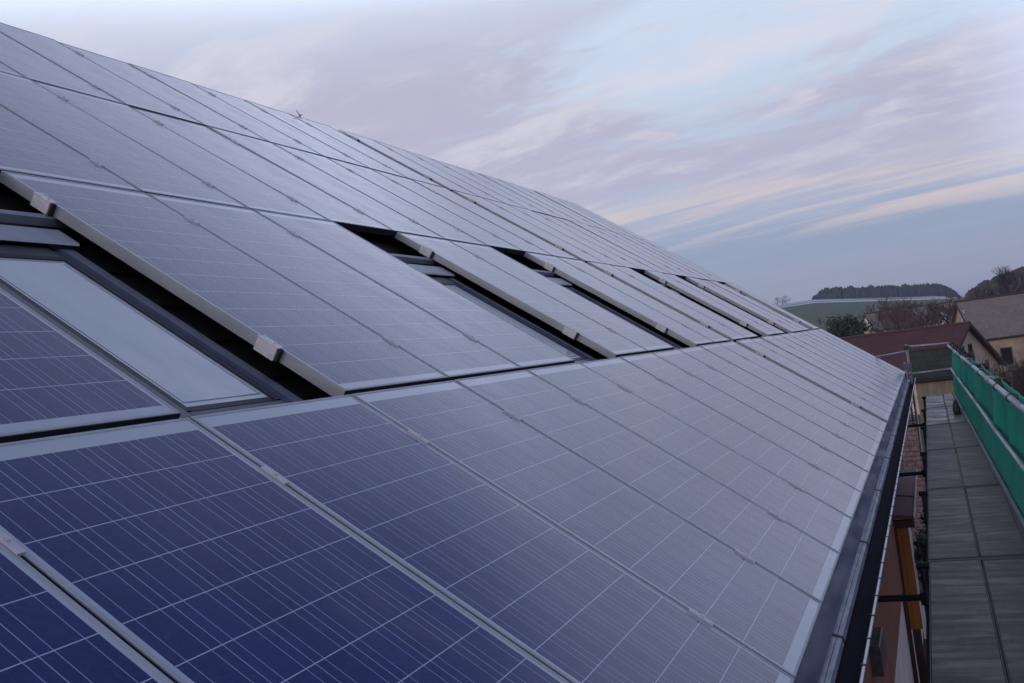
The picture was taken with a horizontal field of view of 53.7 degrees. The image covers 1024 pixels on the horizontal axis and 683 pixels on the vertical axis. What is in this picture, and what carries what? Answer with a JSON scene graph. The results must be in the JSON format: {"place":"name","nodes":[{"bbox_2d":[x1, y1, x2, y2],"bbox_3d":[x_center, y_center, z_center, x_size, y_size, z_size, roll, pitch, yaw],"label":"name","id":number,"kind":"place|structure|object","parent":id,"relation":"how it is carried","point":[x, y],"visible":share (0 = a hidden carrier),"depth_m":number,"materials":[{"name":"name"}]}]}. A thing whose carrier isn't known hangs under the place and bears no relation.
{"place":"outdoors","nodes":[
{"label":"outdoors","id":0,"kind":"place"},
{"bbox_2d":[0,0,1023,306],"label":"sky","id":1,"kind":"structure","parent":0,"point":[792,149],"materials":[{"name":"blue"}]},
{"bbox_2d":[766,296,1023,682],"bbox_3d":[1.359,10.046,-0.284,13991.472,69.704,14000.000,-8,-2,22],"label":"ground","id":2,"kind":"structure","parent":0,"point":[812,311],"depth_m":506.39,"materials":[{"name":"plant"}]},
{"bbox_2d":[0,182,922,682],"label":"house","id":3,"kind":"structure","parent":2,"relation":"on","point":[854,612],"depth_m":5.64,"materials":[{"name":"metal"}]},
{"bbox_2d":[0,32,125,104],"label":"solar panel","id":4,"kind":"object","parent":3,"relation":"attached to","point":[21,59],"visible":0.79,"depth_m":8.25,"materials":[{"name":"glass"}]},
{"bbox_2d":[0,105,141,191],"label":"solar panel","id":5,"kind":"object","parent":3,"relation":"attached to","point":[26,147],"visible":0.83,"depth_m":5.69,"materials":[{"name":"glass"}]},
{"bbox_2d":[0,530,177,682],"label":"solar panel","id":6,"kind":"object","parent":3,"relation":"attached to","point":[51,631],"visible":1,"depth_m":2.06,"materials":[{"name":"glass"}]},
{"bbox_2d":[0,288,180,443],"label":"solar panel","id":7,"kind":"object","parent":3,"relation":"attached to","point":[55,380],"visible":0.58,"depth_m":3.15,"materials":[{"name":"glass"}]},
{"bbox_2d":[0,22,204,125],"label":"solar panel","id":8,"kind":"object","parent":3,"relation":"attached to","point":[81,66],"visible":0.88,"depth_m":9.21,"materials":[{"name":"glass"}]},
{"bbox_2d":[0,71,248,208],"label":"solar panel","id":9,"kind":"object","parent":3,"relation":"attached to","point":[62,119],"visible":0.87,"depth_m":6.63,"materials":[{"name":"glass"}]},
{"bbox_2d":[0,224,303,418],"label":"skylight","id":10,"kind":"object","parent":3,"relation":"attached to","point":[185,370],"visible":0.71,"depth_m":4.08,"materials":[{"name":"glass"}]},
{"bbox_2d":[59,42,269,141],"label":"solar panel","id":11,"kind":"object","parent":3,"relation":"attached to","point":[183,103],"visible":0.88,"depth_m":10.17,"materials":[{"name":"glass"}]},
{"bbox_2d":[32,80,329,220],"bbox_3d":[-2.490,-1.417,7.637,2.222,0.067,1.006,30,12,19],"label":"solar panel","id":12,"kind":"object","parent":3,"relation":"attached to","point":[217,172],"visible":0.88,"depth_m":7.59,"materials":[{"name":"glass"}]},
{"bbox_2d":[128,63,323,155],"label":"solar panel","id":13,"kind":"object","parent":3,"relation":"attached to","point":[212,101],"visible":0.77,"depth_m":11.08,"materials":[{"name":"glass"}]},
{"bbox_2d":[132,107,393,235],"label":"solar panel","id":14,"kind":"object","parent":3,"relation":"attached to","point":[301,191],"visible":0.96,"depth_m":8.51,"materials":[{"name":"glass"}]},
{"bbox_2d":[192,83,369,168],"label":"solar panel","id":15,"kind":"object","parent":3,"relation":"attached to","point":[305,139],"visible":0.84,"depth_m":12.02,"materials":[{"name":"glass"}]},
{"bbox_2d":[0,209,566,280],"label":"mounting rail","id":16,"kind":"object","parent":3,"relation":"attached to","point":[20,217],"visible":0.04,"depth_m":4.79,"materials":[{"name":"metal"}]},
{"bbox_2d":[0,170,448,396],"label":"solar panel","id":17,"kind":"object","parent":16,"relation":"attached to","point":[271,314],"visible":0.95,"depth_m":4.90,"materials":[{"name":"glass"}]},
{"bbox_2d":[147,193,520,380],"bbox_3d":[-1.036,-0.335,5.989,2.202,0.068,1.006,30,12,19],"label":"solar panel","id":18,"kind":"object","parent":16,"relation":"attached to","point":[449,351],"visible":0.88,"depth_m":5.92,"materials":[{"name":"glass"}]},
{"bbox_2d":[253,209,574,369],"bbox_3d":[-0.662,-0.356,6.906,2.202,0.055,0.988,30,12,19],"label":"solar panel","id":19,"kind":"object","parent":16,"relation":"attached to","point":[523,349],"visible":0.72,"depth_m":6.85,"materials":[{"name":"glass"}]},
{"bbox_2d":[395,232,647,357],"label":"solar panel","id":20,"kind":"object","parent":16,"relation":"attached to","point":[568,321],"visible":0.95,"depth_m":8.58,"materials":[{"name":"glass"}]},
{"bbox_2d":[449,240,674,352],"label":"solar panel","id":21,"kind":"object","parent":16,"relation":"attached to","point":[649,342],"visible":0.75,"depth_m":9.65,"materials":[{"name":"glass"}]},
{"bbox_2d":[524,252,714,346],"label":"solar panel","id":22,"kind":"object","parent":16,"relation":"attached to","point":[661,322],"visible":0.94,"depth_m":11.33,"materials":[{"name":"glass"}]},
{"bbox_2d":[556,256,729,342],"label":"solar panel","id":23,"kind":"object","parent":16,"relation":"attached to","point":[712,335],"visible":0.77,"depth_m":12.44,"materials":[{"name":"glass"}]},
{"bbox_2d":[0,417,570,682],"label":"solar panel","id":24,"kind":"object","parent":3,"relation":"attached to","point":[185,550],"visible":1,"depth_m":2.60,"materials":[{"name":"glass"}]},
{"bbox_2d":[207,126,444,238],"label":"solar panel","id":25,"kind":"object","parent":3,"relation":"attached to","point":[302,169],"visible":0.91,"depth_m":9.43,"materials":[{"name":"glass"}]},
{"bbox_2d":[243,99,408,178],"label":"solar panel","id":26,"kind":"object","parent":3,"relation":"attached to","point":[332,142],"visible":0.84,"depth_m":12.94,"materials":[{"name":"glass"}]},
{"bbox_2d":[290,114,441,186],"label":"solar panel","id":27,"kind":"object","parent":3,"relation":"attached to","point":[371,153],"visible":0.69,"depth_m":13.87,"materials":[{"name":"glass"}]},
{"bbox_2d":[273,143,487,245],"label":"solar panel","id":28,"kind":"object","parent":3,"relation":"attached to","point":[403,207],"visible":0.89,"depth_m":10.38,"materials":[{"name":"glass"}]},
{"bbox_2d":[338,129,479,196],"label":"solar panel","id":29,"kind":"object","parent":3,"relation":"attached to","point":[390,153],"visible":0.81,"depth_m":14.91,"materials":[{"name":"glass"}]},
{"bbox_2d":[328,158,522,254],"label":"solar panel","id":30,"kind":"object","parent":3,"relation":"attached to","point":[495,241],"visible":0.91,"depth_m":11.29,"materials":[{"name":"glass"}]},
{"bbox_2d":[374,140,505,203],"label":"solar panel","id":31,"kind":"object","parent":3,"relation":"attached to","point":[442,173],"visible":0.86,"depth_m":15.96,"materials":[{"name":"glass"}]},
{"bbox_2d":[372,169,552,255],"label":"solar panel","id":32,"kind":"object","parent":3,"relation":"attached to","point":[524,245],"visible":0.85,"depth_m":12.24,"materials":[{"name":"glass"}]},
{"bbox_2d":[405,150,528,209],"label":"solar panel","id":33,"kind":"object","parent":3,"relation":"attached to","point":[447,169],"visible":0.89,"depth_m":16.91,"materials":[{"name":"glass"}]},
{"bbox_2d":[433,159,548,214],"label":"solar panel","id":34,"kind":"object","parent":3,"relation":"attached to","point":[493,188],"visible":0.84,"depth_m":17.82,"materials":[{"name":"glass"}]},
{"bbox_2d":[190,394,794,682],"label":"solar panel","id":35,"kind":"object","parent":3,"relation":"attached to","point":[564,604],"visible":0.95,"depth_m":3.41,"materials":[{"name":"glass"}]},
{"bbox_2d":[411,179,578,259],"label":"solar panel","id":36,"kind":"object","parent":3,"relation":"attached to","point":[498,221],"visible":0.7,"depth_m":13.15,"materials":[{"name":"glass"}]},
{"bbox_2d":[408,264,596,362],"bbox_3d":[-0.166,-0.210,7.780,1.680,0.108,0.945,30,12,19],"label":"skylight","id":37,"kind":"object","parent":3,"relation":"attached to","point":[543,335],"visible":0.37,"depth_m":7.95,"materials":[{"name":"glass"}]},
{"bbox_2d":[456,166,566,219],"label":"solar panel","id":38,"kind":"object","parent":3,"relation":"attached to","point":[518,196],"visible":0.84,"depth_m":18.77,"materials":[{"name":"glass"}]},
{"bbox_2d":[452,190,606,263],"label":"solar panel","id":39,"kind":"object","parent":3,"relation":"attached to","point":[555,241],"visible":0.83,"depth_m":14.21,"materials":[{"name":"glass"}]},
{"bbox_2d":[479,173,580,222],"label":"solar panel","id":40,"kind":"object","parent":3,"relation":"attached to","point":[525,195],"visible":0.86,"depth_m":19.67,"materials":[{"name":"glass"}]},
{"bbox_2d":[501,180,598,227],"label":"solar panel","id":41,"kind":"object","parent":3,"relation":"attached to","point":[556,207],"visible":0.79,"depth_m":20.60,"materials":[{"name":"glass"}]},
{"bbox_2d":[484,198,625,266],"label":"solar panel","id":42,"kind":"object","parent":3,"relation":"attached to","point":[558,234],"visible":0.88,"depth_m":15.27,"materials":[{"name":"glass"}]},
{"bbox_2d":[520,186,612,231],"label":"solar panel","id":43,"kind":"object","parent":3,"relation":"attached to","point":[569,210],"visible":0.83,"depth_m":21.59,"materials":[{"name":"glass"}]},
{"bbox_2d":[508,204,643,271],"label":"solar panel","id":44,"kind":"object","parent":3,"relation":"attached to","point":[586,242],"visible":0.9,"depth_m":16.18,"materials":[{"name":"glass"}]},
{"bbox_2d":[533,190,624,234],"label":"solar panel","id":45,"kind":"object","parent":3,"relation":"attached to","point":[562,203],"visible":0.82,"depth_m":22.41,"materials":[{"name":"glass"}]},
{"bbox_2d":[351,380,821,677],"bbox_3d":[0.347,0.708,4.369,2.040,0.067,1.006,30,12,19],"label":"solar panel","id":46,"kind":"object","parent":3,"relation":"attached to","point":[743,599],"visible":0.96,"depth_m":4.27,"materials":[{"name":"glass"}]},
{"bbox_2d":[533,211,657,272],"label":"solar panel","id":47,"kind":"object","parent":3,"relation":"attached to","point":[601,244],"visible":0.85,"depth_m":17.15,"materials":[{"name":"glass"}]},
{"bbox_2d":[552,216,672,274],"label":"solar panel","id":48,"kind":"object","parent":3,"relation":"attached to","point":[616,247],"visible":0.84,"depth_m":18.05,"materials":[{"name":"glass"}]},
{"bbox_2d":[547,277,682,348],"bbox_3d":[0.971,-0.285,10.555,1.680,0.108,0.945,30,12,19],"label":"skylight","id":49,"kind":"object","parent":3,"relation":"attached to","point":[564,282],"visible":0.2,"depth_m":10.81,"materials":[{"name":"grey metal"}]},
{"bbox_2d":[569,220,684,278],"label":"solar panel","id":50,"kind":"object","parent":3,"relation":"attached to","point":[629,249],"visible":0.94,"depth_m":18.92,"materials":[{"name":"glass"}]},
{"bbox_2d":[588,225,695,278],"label":"solar panel","id":51,"kind":"object","parent":3,"relation":"attached to","point":[680,271],"visible":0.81,"depth_m":19.94,"materials":[{"name":"glass"}]},
{"bbox_2d":[455,370,839,602],"bbox_3d":[0.727,0.682,5.294,2.040,0.067,1.006,30,12,19],"label":"solar panel","id":52,"kind":"object","parent":3,"relation":"attached to","point":[776,544],"visible":0.92,"depth_m":5.21,"materials":[{"name":"glass"}]},
{"bbox_2d":[603,229,705,279],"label":"solar panel","id":53,"kind":"object","parent":3,"relation":"attached to","point":[656,255],"visible":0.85,"depth_m":20.84,"materials":[{"name":"glass"}]},
{"bbox_2d":[615,232,714,280],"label":"solar panel","id":54,"kind":"object","parent":3,"relation":"attached to","point":[667,257],"visible":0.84,"depth_m":21.75,"materials":[{"name":"glass"}]},
{"bbox_2d":[629,236,723,283],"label":"solar panel","id":55,"kind":"object","parent":3,"relation":"attached to","point":[680,261],"visible":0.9,"depth_m":22.66,"materials":[{"name":"glass"}]},
{"bbox_2d":[527,362,851,552],"bbox_3d":[1.106,0.657,6.219,2.040,0.067,1.006,30,12,19],"label":"solar panel","id":56,"kind":"object","parent":3,"relation":"attached to","point":[796,506],"visible":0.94,"depth_m":6.16,"materials":[{"name":"glass"}]},
{"bbox_2d":[661,284,744,295],"bbox_3d":[3.359,-0.913,18.459,0.060,0.124,10.950,30,12,19],"label":"mounting rail","id":57,"kind":"object","parent":3,"relation":"attached to","point":[664,285],"visible":0.06,"depth_m":17.03,"materials":[{"name":"metal"}]},
{"bbox_2d":[587,261,746,341],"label":"solar panel","id":58,"kind":"object","parent":57,"relation":"on","point":[722,329],"visible":0.86,"depth_m":13.47,"materials":[{"name":"glass"}]},
{"bbox_2d":[611,265,757,338],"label":"solar panel","id":59,"kind":"object","parent":57,"relation":"attached to","point":[694,306],"visible":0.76,"depth_m":14.54,"materials":[{"name":"glass"}]},
{"bbox_2d":[644,270,776,335],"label":"solar panel","id":60,"kind":"object","parent":57,"relation":"attached to","point":[739,318],"visible":0.93,"depth_m":16.15,"materials":[{"name":"glass"}]},
{"bbox_2d":[663,273,784,334],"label":"solar panel","id":61,"kind":"object","parent":57,"relation":"attached to","point":[738,310],"visible":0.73,"depth_m":17.36,"materials":[{"name":"glass"}]},
{"bbox_2d":[685,277,798,332],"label":"solar panel","id":62,"kind":"object","parent":57,"relation":"attached to","point":[743,305],"visible":0.96,"depth_m":18.91,"materials":[{"name":"glass"}]},
{"bbox_2d":[700,279,804,331],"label":"solar panel","id":63,"kind":"object","parent":57,"relation":"attached to","point":[799,329],"visible":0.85,"depth_m":20.14,"materials":[{"name":"glass"}]},
{"bbox_2d":[707,280,809,330],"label":"solar panel","id":64,"kind":"object","parent":57,"relation":"attached to","point":[758,304],"visible":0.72,"depth_m":20.99,"materials":[{"name":"glass"}]},
{"bbox_2d":[724,283,818,329],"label":"solar panel","id":65,"kind":"object","parent":57,"relation":"attached to","point":[773,307],"visible":0.91,"depth_m":22.60,"materials":[{"name":"glass"}]},
{"bbox_2d":[581,357,861,518],"bbox_3d":[1.484,0.633,7.144,2.040,0.067,1.006,30,12,19],"label":"solar panel","id":66,"kind":"object","parent":3,"relation":"attached to","point":[814,480],"visible":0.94,"depth_m":7.10,"materials":[{"name":"glass"}]},
{"bbox_2d":[621,352,868,491],"bbox_3d":[1.863,0.608,8.069,2.040,0.068,1.006,30,12,19],"label":"solar panel","id":67,"kind":"object","parent":3,"relation":"attached to","point":[826,459],"visible":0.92,"depth_m":8.03,"materials":[{"name":"glass"}]},
{"bbox_2d":[652,349,874,471],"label":"solar panel","id":68,"kind":"object","parent":3,"relation":"attached to","point":[836,444],"visible":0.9,"depth_m":8.95,"materials":[{"name":"glass"}]},
{"bbox_2d":[679,346,879,455],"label":"solar panel","id":69,"kind":"object","parent":3,"relation":"attached to","point":[843,430],"visible":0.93,"depth_m":9.89,"materials":[{"name":"glass"}]},
{"bbox_2d":[700,343,883,442],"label":"solar panel","id":70,"kind":"object","parent":3,"relation":"attached to","point":[801,394],"visible":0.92,"depth_m":10.82,"materials":[{"name":"glass"}]},
{"bbox_2d":[718,341,886,431],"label":"solar panel","id":71,"kind":"object","parent":3,"relation":"attached to","point":[823,394],"visible":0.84,"depth_m":11.75,"materials":[{"name":"glass"}]},
{"bbox_2d":[736,339,890,422],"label":"solar panel","id":72,"kind":"object","parent":3,"relation":"attached to","point":[771,355],"visible":0.92,"depth_m":12.77,"materials":[{"name":"glass"}]},
{"bbox_2d":[751,338,892,412],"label":"solar panel","id":73,"kind":"object","parent":3,"relation":"attached to","point":[867,396],"visible":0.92,"depth_m":13.87,"materials":[{"name":"glass"}]},
{"bbox_2d":[760,336,894,405],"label":"solar panel","id":74,"kind":"object","parent":3,"relation":"attached to","point":[825,367],"visible":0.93,"depth_m":14.74,"materials":[{"name":"glass"}]},
{"bbox_2d":[772,335,896,400],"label":"solar panel","id":75,"kind":"object","parent":3,"relation":"attached to","point":[874,386],"visible":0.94,"depth_m":15.71,"materials":[{"name":"glass"}]},
{"bbox_2d":[780,334,898,395],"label":"solar panel","id":76,"kind":"object","parent":3,"relation":"attached to","point":[841,364],"visible":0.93,"depth_m":16.62,"materials":[{"name":"glass"}]},
{"bbox_2d":[787,333,899,390],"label":"solar panel","id":77,"kind":"object","parent":3,"relation":"attached to","point":[849,363],"visible":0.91,"depth_m":17.55,"materials":[{"name":"glass"}]},
{"bbox_2d":[796,332,900,386],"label":"solar panel","id":78,"kind":"object","parent":3,"relation":"attached to","point":[865,367],"visible":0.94,"depth_m":18.50,"materials":[{"name":"glass"}]},
{"bbox_2d":[802,331,902,383],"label":"solar panel","id":79,"kind":"object","parent":3,"relation":"attached to","point":[821,340],"visible":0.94,"depth_m":19.41,"materials":[{"name":"glass"}]},
{"bbox_2d":[807,330,903,379],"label":"solar panel","id":80,"kind":"object","parent":3,"relation":"attached to","point":[855,354],"visible":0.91,"depth_m":20.33,"materials":[{"name":"glass"}]},
{"bbox_2d":[812,329,903,376],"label":"solar panel","id":81,"kind":"object","parent":3,"relation":"attached to","point":[861,354],"visible":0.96,"depth_m":21.27,"materials":[{"name":"glass"}]},
{"bbox_2d":[817,329,904,374],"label":"solar panel","id":82,"kind":"object","parent":3,"relation":"attached to","point":[860,350],"visible":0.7,"depth_m":22.17,"materials":[{"name":"glass"}]},
{"bbox_2d":[869,627,886,676],"bbox_3d":[3.525,3.050,9.655,0.151,0.420,0.812,-8,-2,22],"label":"wall box","id":83,"kind":"object","parent":3,"relation":"attached to","point":[877,652],"visible":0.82,"depth_m":9.46,"materials":[{"name":"black metal"}]},
{"bbox_2d":[892,468,925,682],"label":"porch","id":84,"kind":"object","parent":3,"relation":"attached to","point":[904,514],"visible":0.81,"depth_m":15.76,"materials":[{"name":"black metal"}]},
{"bbox_2d":[819,316,857,336],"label":"evergreen tree","id":85,"kind":"object","parent":2,"relation":"on","point":[839,328],"visible":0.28,"depth_m":114.98,"materials":[{"name":"green plant"}]},
{"bbox_2d":[812,282,961,299],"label":"distant wood","id":86,"kind":"object","parent":2,"relation":"on","point":[904,290],"visible":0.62,"depth_m":827.53,"materials":[{"name":"plant"}]},
{"bbox_2d":[862,305,934,332],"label":"village house","id":87,"kind":"structure","parent":2,"relation":"on","point":[867,317],"depth_m":160.04,"materials":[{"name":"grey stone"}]},
{"bbox_2d":[883,296,923,329],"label":"bare tree","id":88,"kind":"object","parent":2,"relation":"on","point":[901,316],"visible":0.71,"depth_m":137.22,"materials":[{"name":"brown plant"}]},
{"bbox_2d":[902,414,925,550],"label":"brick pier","id":89,"kind":"structure","parent":2,"relation":"on","point":[911,458],"depth_m":27.64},
{"bbox_2d":[838,321,1006,414],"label":"red roofed house","id":90,"kind":"structure","parent":2,"relation":"on","point":[968,336],"depth_m":67.72,"materials":[{"name":"tile"}]},
{"bbox_2d":[908,346,963,486],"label":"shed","id":91,"kind":"structure","parent":2,"relation":"on","point":[934,383],"depth_m":36.84,"materials":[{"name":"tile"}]},
{"bbox_2d":[913,526,979,610],"bbox_3d":[9.334,5.028,21.711,1.405,2.142,2.480,-8,-2,-2],"label":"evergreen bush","id":92,"kind":"object","parent":2,"relation":"on","point":[921,547],"visible":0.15,"depth_m":22.13,"materials":[{"name":"green plant"}]},
{"bbox_2d":[875,342,1023,682],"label":"scaffold","id":93,"kind":"object","parent":2,"relation":"on","point":[923,595],"visible":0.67,"depth_m":9.72,"materials":[{"name":"black metal"}]},
{"bbox_2d":[926,406,948,425],"bbox_3d":[7.104,1.256,16.918,0.325,0.053,3.010,-9,-2,22],"label":"deck plank","id":94,"kind":"object","parent":93,"relation":"on","point":[936,415],"visible":0.9,"depth_m":16.73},
{"bbox_2d":[926,424,953,449],"bbox_3d":[5.946,1.335,14.076,0.325,0.052,3.010,-8,-2,22],"label":"deck plank","id":95,"kind":"object","parent":93,"relation":"on","point":[939,437],"visible":0.82,"depth_m":13.84,"materials":[{"name":"grey wood"}]},
{"bbox_2d":[927,448,962,488],"bbox_3d":[4.787,1.410,11.234,0.325,0.052,3.010,-8,-2,22],"label":"deck plank","id":96,"kind":"object","parent":93,"relation":"on","point":[943,470],"visible":0.84,"depth_m":10.97,"materials":[{"name":"grey wood"}]},
{"bbox_2d":[928,488,978,559],"bbox_3d":[3.629,1.486,8.392,0.325,0.052,3.010,-8,-2,22],"label":"deck plank","id":97,"kind":"object","parent":93,"relation":"on","point":[950,532],"visible":0.81,"depth_m":8.04,"materials":[{"name":"grey wood"}]},
{"bbox_2d":[950,422,978,447],"bbox_3d":[6.238,1.291,13.955,0.293,0.052,3.010,-8,-2,22],"label":"deck plank","id":98,"kind":"object","parent":93,"relation":"on","point":[962,435],"visible":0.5,"depth_m":13.70,"materials":[{"name":"grey wood"}]},
{"bbox_2d":[929,559,1007,682],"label":"deck plank","id":99,"kind":"object","parent":93,"relation":"on","point":[964,645],"visible":1,"depth_m":5.45,"materials":[{"name":"grey wood"}]},
{"bbox_2d":[956,446,997,486],"bbox_3d":[5.083,1.366,11.112,0.301,0.052,3.010,-8,-2,22],"label":"deck plank","id":100,"kind":"object","parent":93,"relation":"on","point":[975,468],"visible":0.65,"depth_m":10.81,"materials":[{"name":"grey wood"}]},
{"bbox_2d":[952,345,1023,517],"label":"safety net","id":101,"kind":"object","parent":93,"relation":"attached to","point":[1005,416],"visible":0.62,"depth_m":10.32,"materials":[{"name":"fabric"}]},
{"bbox_2d":[965,485,1023,556],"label":"deck plank","id":102,"kind":"object","parent":93,"relation":"on","point":[997,531],"visible":0.83,"depth_m":7.94,"materials":[{"name":"grey wood"}]},
{"bbox_2d":[982,557,1023,682],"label":"deck plank","id":103,"kind":"object","parent":93,"relation":"on","point":[1005,580],"visible":1,"depth_m":5.73,"materials":[{"name":"grey wood"}]},
{"bbox_2d":[951,292,1023,372],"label":"grey roofed house","id":104,"kind":"structure","parent":2,"relation":"on","point":[997,321],"depth_m":86.52,"materials":[{"name":"tile"}]},
{"bbox_2d":[965,266,1023,297],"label":"hillside wood","id":105,"kind":"object","parent":2,"relation":"on","point":[982,286],"visible":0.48,"depth_m":423.63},
{"bbox_2d":[993,266,1023,293],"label":"bare tree","id":106,"kind":"object","parent":2,"relation":"on","point":[1006,281],"visible":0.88,"depth_m":150.25,"materials":[{"name":"brown plant"}]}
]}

